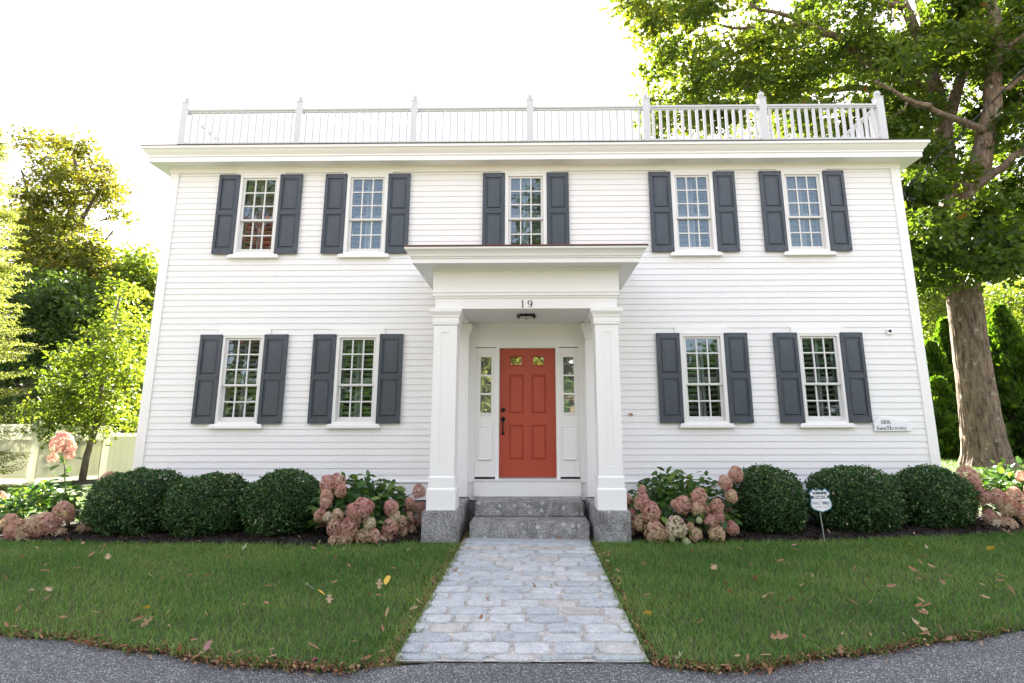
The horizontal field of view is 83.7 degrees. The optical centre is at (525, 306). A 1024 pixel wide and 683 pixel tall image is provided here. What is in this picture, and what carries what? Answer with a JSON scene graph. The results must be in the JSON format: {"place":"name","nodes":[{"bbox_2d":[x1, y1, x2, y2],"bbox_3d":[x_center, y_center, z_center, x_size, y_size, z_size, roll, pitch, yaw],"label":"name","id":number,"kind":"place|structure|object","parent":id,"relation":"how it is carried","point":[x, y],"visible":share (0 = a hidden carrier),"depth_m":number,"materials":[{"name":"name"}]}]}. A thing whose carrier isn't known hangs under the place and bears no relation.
{"place":"outdoors","nodes":[
{"label":"outdoors","id":0,"kind":"place"},
{"bbox_2d":[0,484,447,669],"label":"lawn","id":1,"kind":"structure","parent":0,"point":[258,615],"depth_m":4.84,"materials":[{"name":"plant"}]},
{"bbox_2d":[0,127,48,489],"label":"spruce tree","id":2,"kind":"object","parent":1,"relation":"on","point":[4,214],"visible":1,"depth_m":13.50,"materials":[{"name":"green plant"}]},
{"bbox_2d":[0,264,110,435],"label":"shade tree","id":3,"kind":"object","parent":1,"relation":"on","point":[56,306],"visible":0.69,"depth_m":19.13,"materials":[{"name":"green plant"}]},
{"bbox_2d":[0,418,136,485],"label":"vinyl fence","id":4,"kind":"object","parent":1,"relation":"on","point":[117,455],"visible":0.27,"depth_m":14.57,"materials":[{"name":"white plastic"}]},
{"bbox_2d":[0,330,139,436],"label":"backdrop tree","id":5,"kind":"object","parent":1,"relation":"on","point":[123,431],"visible":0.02,"depth_m":25.44,"materials":[{"name":"green plant"}]},
{"bbox_2d":[0,120,152,434],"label":"maple tree","id":6,"kind":"object","parent":1,"relation":"on","point":[53,229],"visible":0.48,"depth_m":24.06,"materials":[{"name":"green plant"}]},
{"bbox_2d":[36,479,118,487],"bbox_3d":[-11.182,4.505,14.580,2.100,0.130,2.100,0,-12,1],"label":"mulch ring","id":7,"kind":"object","parent":1,"relation":"on","point":[85,483],"visible":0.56,"depth_m":14.09,"materials":[{"name":"brown wood"}]},
{"bbox_2d":[11,272,153,480],"bbox_3d":[-11.334,1.685,15.032,4.804,5.877,2.715,0,-12,1],"label":"young maple","id":8,"kind":"object","parent":7,"relation":"on","point":[99,412],"visible":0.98,"depth_m":14.54,"materials":[{"name":"green plant"}]},
{"bbox_2d":[86,237,160,419],"bbox_3d":[-15.986,1.733,23.256,6.079,9.095,3.970,-11,-16,43],"label":"leafy tree","id":9,"kind":"object","parent":1,"relation":"on","point":[142,262],"visible":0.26,"depth_m":22.16,"materials":[{"name":"green plant"}]},
{"bbox_2d":[140,616,153,626],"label":"fallen leaf","id":10,"kind":"object","parent":1,"relation":"on","point":[146,622],"visible":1,"depth_m":4.24,"materials":[{"name":"beige plant"}]},
{"bbox_2d":[177,642,180,652],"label":"fallen leaf","id":11,"kind":"object","parent":1,"relation":"on","point":[179,647],"visible":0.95,"depth_m":3.80,"materials":[{"name":"brown plant"}]},
{"bbox_2d":[421,497,469,545],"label":"granite block","id":12,"kind":"structure","parent":1,"relation":"on","point":[443,525],"depth_m":7.41,"materials":[{"name":"grey stone"}]},
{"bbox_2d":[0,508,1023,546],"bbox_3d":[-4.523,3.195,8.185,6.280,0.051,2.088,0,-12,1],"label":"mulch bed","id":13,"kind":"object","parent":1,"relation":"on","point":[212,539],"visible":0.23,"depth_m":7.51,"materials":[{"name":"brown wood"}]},
{"bbox_2d":[0,431,113,539],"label":"hydrangea","id":14,"kind":"object","parent":13,"relation":"on","point":[19,525],"visible":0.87,"depth_m":7.97,"materials":[{"name":"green plant"}]},
{"bbox_2d":[78,466,184,535],"bbox_3d":[-5.482,2.754,8.121,1.344,0.942,1.312,0,-12,1],"label":"boxwood shrub","id":15,"kind":"object","parent":13,"relation":"on","point":[129,501],"visible":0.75,"depth_m":7.73,"materials":[{"name":"green plant"}]},
{"bbox_2d":[156,470,250,537],"bbox_3d":[-4.431,2.760,8.036,1.211,0.892,1.251,0,-12,1],"label":"boxwood shrub","id":16,"kind":"object","parent":13,"relation":"on","point":[204,504],"visible":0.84,"depth_m":7.67,"materials":[{"name":"green plant"}]},
{"bbox_2d":[234,468,322,536],"bbox_3d":[-3.394,2.742,8.034,1.196,0.922,1.209,0,-12,1],"label":"boxwood shrub","id":17,"kind":"object","parent":13,"relation":"on","point":[278,498],"visible":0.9,"depth_m":7.66,"materials":[{"name":"green plant"}]},
{"bbox_2d":[304,469,425,544],"bbox_3d":[-2.299,2.771,7.923,1.652,0.970,1.396,-5,-12,21],"label":"hydrangea","id":18,"kind":"object","parent":13,"relation":"on","point":[368,506],"visible":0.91,"depth_m":7.55,"materials":[{"name":"pink plant"}]},
{"bbox_2d":[0,429,1023,673],"bbox_3d":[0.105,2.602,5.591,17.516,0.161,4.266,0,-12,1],"label":"grass","id":19,"kind":"structure","parent":1,"relation":"on","point":[410,552],"depth_m":5.20,"materials":[{"name":"green plant"}]},
{"bbox_2d":[203,640,210,650],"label":"fallen leaf","id":20,"kind":"object","parent":19,"relation":"on","point":[207,645],"visible":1,"depth_m":3.81,"materials":[{"name":"pink plant"}]},
{"bbox_2d":[326,593,332,602],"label":"fallen leaf","id":21,"kind":"object","parent":19,"relation":"on","point":[329,599],"visible":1,"depth_m":4.80,"materials":[{"name":"beige plant"}]},
{"bbox_2d":[376,578,382,588],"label":"fallen leaf","id":22,"kind":"object","parent":19,"relation":"on","point":[378,583],"visible":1,"depth_m":5.23,"materials":[{"name":"beige plant"}]},
{"bbox_2d":[384,575,390,584],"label":"fallen leaf","id":23,"kind":"object","parent":19,"relation":"on","point":[387,579],"visible":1,"depth_m":5.39,"materials":[{"name":"yellow plant"}]},
{"bbox_2d":[469,516,589,538],"bbox_3d":[0.063,3.069,7.893,1.610,0.238,0.576,0,-12,1],"label":"granite step","id":24,"kind":"object","parent":19,"relation":"on","point":[552,527],"visible":0.82,"depth_m":7.62,"materials":[{"name":"grey stone"}]},
{"bbox_2d":[475,496,583,515],"bbox_3d":[0.062,2.967,8.499,1.555,0.195,0.708,0,-12,1],"label":"granite step","id":25,"kind":"object","parent":24,"relation":"on","point":[529,505],"visible":1,"depth_m":8.16,"materials":[{"name":"grey stone"}]},
{"bbox_2d":[132,91,941,523],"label":"house","id":26,"kind":"structure","parent":19,"relation":"on","point":[714,307],"depth_m":9.43,"materials":[{"name":"white paint"}]},
{"bbox_2d":[207,329,271,427],"bbox_3d":[-4.624,1.174,9.354,0.870,1.610,0.242,0,-12,1],"label":"window","id":27,"kind":"structure","parent":26,"relation":"in","point":[247,336],"depth_m":9.36,"materials":[{"name":"white paint"}]},
{"bbox_2d":[226,173,285,258],"bbox_3d":[-4.608,-1.589,9.918,0.870,1.610,0.245,0,-12,1],"label":"window","id":28,"kind":"structure","parent":26,"relation":"in","point":[263,181],"depth_m":9.92,"materials":[{"name":"white paint"}]},
{"bbox_2d":[325,328,384,427],"bbox_3d":[-2.737,1.166,9.332,0.870,1.610,0.245,0,-12,1],"label":"window","id":29,"kind":"structure","parent":26,"relation":"in","point":[361,336],"depth_m":9.34,"materials":[{"name":"white paint"}]},
{"bbox_2d":[337,172,392,257],"bbox_3d":[-2.729,-1.597,9.895,0.870,1.610,0.245,0,-12,1],"label":"window","id":30,"kind":"structure","parent":26,"relation":"in","point":[361,217],"depth_m":9.90,"materials":[{"name":"white paint"}]},
{"bbox_2d":[516,314,535,319],"bbox_3d":[0.019,0.153,8.577,0.300,0.078,0.300,0,-12,1],"label":"porch lamp","id":31,"kind":"object","parent":26,"relation":"attached to","point":[525,316],"visible":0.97,"depth_m":8.50,"materials":[{"name":"brown metal"}]},
{"bbox_2d":[501,171,550,243],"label":"window","id":32,"kind":"structure","parent":26,"relation":"in","point":[518,201],"depth_m":9.90,"materials":[{"name":"white paint"}]},
{"bbox_2d":[499,348,556,476],"bbox_3d":[0.040,1.684,9.158,0.906,2.032,0.120,0,-12,1],"label":"front door","id":33,"kind":"structure","parent":26,"relation":"in","point":[527,401],"depth_m":9.17,"materials":[{"name":"red wood"}]},
{"bbox_2d":[666,170,722,255],"bbox_3d":[2.877,-1.620,9.829,0.870,1.610,0.246,0,-12,1],"label":"window","id":34,"kind":"structure","parent":26,"relation":"in","point":[682,181],"depth_m":9.83,"materials":[{"name":"white paint"}]},
{"bbox_2d":[674,327,735,427],"bbox_3d":[2.880,1.143,9.265,0.870,1.610,0.245,0,-12,1],"label":"window","id":35,"kind":"structure","parent":26,"relation":"in","point":[689,336],"depth_m":9.26,"materials":[{"name":"white paint"}]},
{"bbox_2d":[775,169,836,255],"bbox_3d":[4.768,-1.628,9.805,0.870,1.610,0.243,0,-12,1],"label":"window","id":36,"kind":"structure","parent":26,"relation":"in","point":[792,188],"depth_m":9.81,"materials":[{"name":"white paint"}]},
{"bbox_2d":[790,327,856,427],"bbox_3d":[4.767,1.135,9.243,0.870,1.610,0.246,0,-12,1],"label":"window","id":37,"kind":"structure","parent":26,"relation":"in","point":[812,334],"depth_m":9.24,"materials":[{"name":"white paint"}]},
{"bbox_2d":[886,329,892,334],"bbox_3d":[5.934,0.408,9.289,0.092,0.096,0.052,0,-12,1],"label":"security sensor","id":38,"kind":"object","parent":26,"relation":"attached to","point":[889,331],"visible":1,"depth_m":9.29,"materials":[{"name":"white paint"}]},
{"bbox_2d":[872,417,911,430],"bbox_3d":[5.780,1.853,9.003,0.594,0.222,0.026,0,-12,1],"label":"wall plaque","id":39,"kind":"object","parent":26,"relation":"attached to","point":[882,424],"depth_m":8.99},
{"bbox_2d":[903,191,915,201],"bbox_3d":[6.605,-1.787,9.911,0.298,0.463,0.104,-2,-12,9],"label":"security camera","id":40,"kind":"object","parent":26,"relation":"attached to","point":[910,198],"visible":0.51,"depth_m":9.88,"materials":[{"name":"black metal"}]},
{"bbox_2d":[903,68,1023,190],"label":"service cable","id":41,"kind":"object","parent":40,"relation":"attached to","point":[954,140],"visible":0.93,"depth_m":9.39,"materials":[{"name":"black rubber"}]},
{"bbox_2d":[836,644,843,653],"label":"fallen leaf","id":42,"kind":"object","parent":19,"relation":"on","point":[840,650],"visible":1,"depth_m":3.79,"materials":[{"name":"brown plant"}]},
{"bbox_2d":[929,274,1023,336],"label":"distant tree","id":43,"kind":"object","parent":19,"relation":"on","point":[1007,294],"depth_m":36.95,"materials":[{"name":"green plant"}]},
{"bbox_2d":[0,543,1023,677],"bbox_3d":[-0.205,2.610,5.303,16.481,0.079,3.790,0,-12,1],"label":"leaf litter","id":44,"kind":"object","parent":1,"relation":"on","point":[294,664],"visible":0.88,"depth_m":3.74,"materials":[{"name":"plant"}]},
{"bbox_2d":[0,457,1023,525],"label":"side grass","id":45,"kind":"structure","parent":1,"relation":"on","point":[1021,465],"depth_m":12.78,"materials":[{"name":"green plant"}]},
{"bbox_2d":[0,629,1023,682],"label":"road","id":46,"kind":"structure","parent":0,"point":[993,659],"depth_m":3.59,"materials":[{"name":"grey asphalt"}]},
{"bbox_2d":[84,639,93,646],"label":"fallen leaf","id":47,"kind":"object","parent":46,"relation":"on","point":[88,642],"visible":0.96,"depth_m":3.96,"materials":[{"name":"brown plant"}]},
{"bbox_2d":[0,0,1023,412],"label":"sky","id":48,"kind":"structure","parent":0,"point":[123,71],"materials":[{"name":"white"}]},
{"bbox_2d":[395,537,648,662],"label":"path","id":49,"kind":"structure","parent":0,"point":[614,645],"depth_m":4.66,"materials":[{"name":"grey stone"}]},
{"bbox_2d":[590,460,1023,669],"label":"lawn","id":50,"kind":"structure","parent":0,"point":[780,615],"depth_m":4.88,"materials":[{"name":"plant"}]},
{"bbox_2d":[585,497,631,542],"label":"granite block","id":51,"kind":"structure","parent":50,"relation":"on","point":[609,525],"depth_m":7.38,"materials":[{"name":"grey stone"}]},
{"bbox_2d":[770,630,788,638],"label":"fallen leaf","id":52,"kind":"object","parent":50,"relation":"on","point":[779,636],"visible":1,"depth_m":3.92,"materials":[{"name":"brown plant"}]},
{"bbox_2d":[598,0,1023,468],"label":"oak tree","id":53,"kind":"object","parent":50,"relation":"on","point":[965,245],"visible":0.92,"depth_m":14.18,"materials":[{"name":"green plant"}]},
{"bbox_2d":[809,488,831,541],"bbox_3d":[3.837,2.725,7.387,0.293,0.726,0.031,0,-12,1],"label":"yard sign","id":54,"kind":"object","parent":50,"relation":"on","point":[820,501],"visible":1,"depth_m":7.42,"materials":[{"name":"white metal"}]},
{"bbox_2d":[631,514,1023,542],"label":"mulch bed","id":55,"kind":"object","parent":50,"relation":"on","point":[945,531],"visible":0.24,"depth_m":7.65,"materials":[{"name":"brown soil"}]},
{"bbox_2d":[627,465,743,544],"bbox_3d":[2.151,2.720,7.950,1.810,0.996,1.524,0,-12,1],"label":"hydrangea","id":56,"kind":"object","parent":55,"relation":"on","point":[714,511],"visible":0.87,"depth_m":7.50,"materials":[{"name":"pink plant"}]},
{"bbox_2d":[727,463,809,533],"bbox_3d":[3.412,2.729,8.137,1.075,0.963,1.222,0,-12,1],"label":"boxwood shrub","id":57,"kind":"object","parent":55,"relation":"on","point":[772,501],"visible":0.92,"depth_m":7.78,"materials":[{"name":"green plant"}]},
{"bbox_2d":[804,464,908,532],"bbox_3d":[4.678,2.725,8.162,1.313,0.931,1.272,0,-12,1],"label":"boxwood shrub","id":58,"kind":"object","parent":55,"relation":"on","point":[865,502],"visible":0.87,"depth_m":7.80,"materials":[{"name":"green plant"}]},
{"bbox_2d":[887,463,981,527],"bbox_3d":[5.810,2.722,8.231,1.202,0.894,1.160,0,-12,1],"label":"boxwood shrub","id":59,"kind":"object","parent":55,"relation":"on","point":[935,495],"visible":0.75,"depth_m":7.88,"materials":[{"name":"green plant"}]},
{"bbox_2d":[955,456,1023,528],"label":"hydrangea","id":60,"kind":"object","parent":55,"relation":"on","point":[998,495],"visible":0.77,"depth_m":7.96,"materials":[{"name":"pink plant"}]},
{"bbox_2d":[912,618,930,634],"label":"fallen leaf","id":61,"kind":"object","parent":50,"relation":"on","point":[922,628],"visible":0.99,"depth_m":4.12,"materials":[{"name":"beige plant"}]},
{"bbox_2d":[917,289,947,340],"bbox_3d":[16.916,2.126,23.674,3.486,8.095,6.501,-11,-16,43],"label":"sunlit tree","id":62,"kind":"object","parent":50,"relation":"on","point":[932,310],"visible":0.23,"depth_m":22.60,"materials":[{"name":"green plant"}]},
{"bbox_2d":[924,339,951,377],"bbox_3d":[12.660,2.899,17.494,1.986,3.842,1.931,0,-12,1],"label":"arborvitae","id":63,"kind":"object","parent":50,"relation":"on","point":[937,361],"visible":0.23,"depth_m":17.52,"materials":[{"name":"green plant"}]},
{"bbox_2d":[932,315,953,371],"bbox_3d":[13.707,2.595,18.143,2.080,4.694,2.009,0,-12,1],"label":"arborvitae","id":64,"kind":"object","parent":50,"relation":"on","point":[941,336],"visible":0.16,"depth_m":18.35,"materials":[{"name":"green plant"}]},
{"bbox_2d":[929,375,960,459],"bbox_3d":[12.007,3.276,16.380,2.061,2.661,2.014,0,-12,1],"label":"arborvitae","id":65,"kind":"object","parent":50,"relation":"on","point":[944,397],"visible":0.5,"depth_m":16.00,"materials":[{"name":"green plant"}]},
{"bbox_2d":[940,370,1015,456],"bbox_3d":[12.583,3.234,16.564,2.565,2.814,2.410,0,-12,1],"label":"arborvitae","id":66,"kind":"object","parent":50,"relation":"on","point":[950,377],"visible":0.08,"depth_m":16.56,"materials":[{"name":"green plant"}]},
{"bbox_2d":[986,546,994,549],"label":"fallen leaf","id":67,"kind":"object","parent":50,"relation":"on","point":[990,547],"visible":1,"depth_m":6.52,"materials":[{"name":"yellow plant"}]},
{"bbox_2d":[981,277,1023,334],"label":"airy tree","id":68,"kind":"object","parent":50,"relation":"on","point":[997,294],"visible":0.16,"depth_m":29.42,"materials":[{"name":"green plant"}]},
{"bbox_2d":[986,302,1023,456],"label":"arborvitae","id":69,"kind":"object","parent":50,"relation":"on","point":[1004,329],"visible":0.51,"depth_m":17.41,"materials":[{"name":"green plant"}]},
{"bbox_2d":[994,340,1023,457],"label":"arborvitae","id":70,"kind":"object","parent":50,"relation":"on","point":[1012,404],"visible":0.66,"depth_m":16.60,"materials":[{"name":"green plant"}]}
]}

